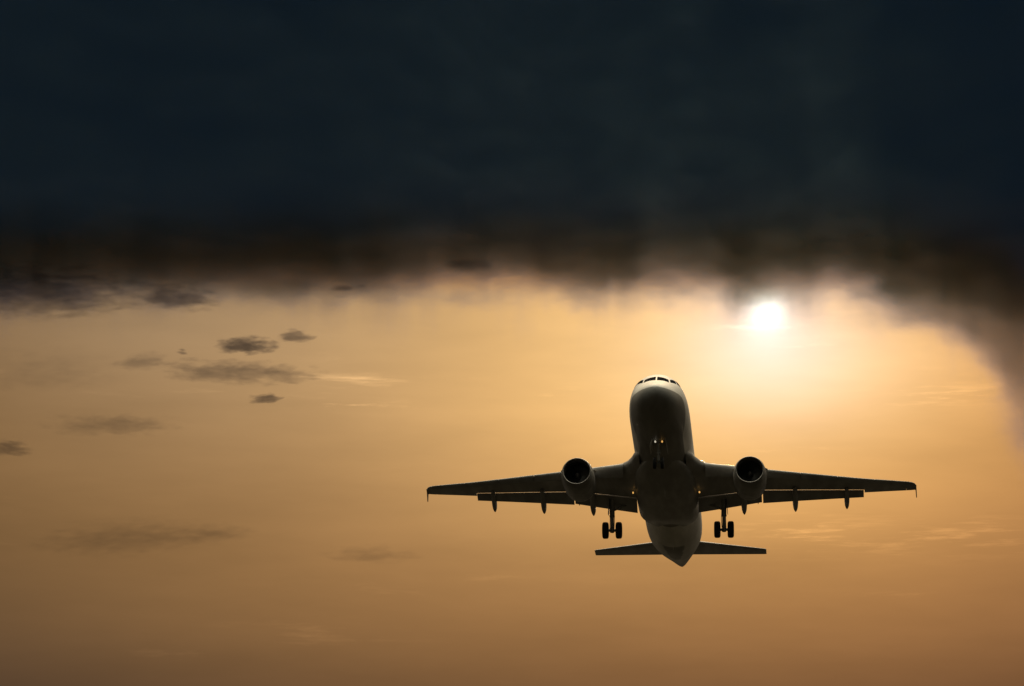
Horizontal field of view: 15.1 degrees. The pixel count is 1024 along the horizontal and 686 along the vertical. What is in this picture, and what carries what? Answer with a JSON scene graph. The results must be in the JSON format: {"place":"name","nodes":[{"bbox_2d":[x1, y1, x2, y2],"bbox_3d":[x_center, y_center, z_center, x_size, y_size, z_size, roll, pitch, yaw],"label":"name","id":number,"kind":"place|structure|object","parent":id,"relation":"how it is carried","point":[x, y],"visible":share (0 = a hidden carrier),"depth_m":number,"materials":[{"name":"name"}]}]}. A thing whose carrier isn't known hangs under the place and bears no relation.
{"place":"outdoors","nodes":[
{"label":"outdoors","id":0,"kind":"place"},
{"bbox_2d":[0,0,1023,685],"label":"sky","id":1,"kind":"structure","parent":0,"point":[276,276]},
{"bbox_2d":[426,374,916,566],"bbox_3d":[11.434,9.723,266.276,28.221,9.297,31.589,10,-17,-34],"label":"airliner","id":2,"kind":"object","parent":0,"point":[668,481],"visible":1,"depth_m":260.43,"materials":[{"name":"paint"}]},
{"bbox_2d":[644,377,655,381],"bbox_3d":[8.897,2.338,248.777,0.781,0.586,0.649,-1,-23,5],"label":"cockpit window","id":3,"kind":"structure","parent":2,"relation":"in","point":[652,378],"depth_m":248.84,"materials":[{"name":"black glass"}]},
{"bbox_2d":[657,377,668,381],"bbox_3d":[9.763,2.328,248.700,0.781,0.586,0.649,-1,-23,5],"label":"cockpit window","id":4,"kind":"structure","parent":2,"relation":"in","point":[658,378],"depth_m":248.78,"materials":[{"name":"black glass"}]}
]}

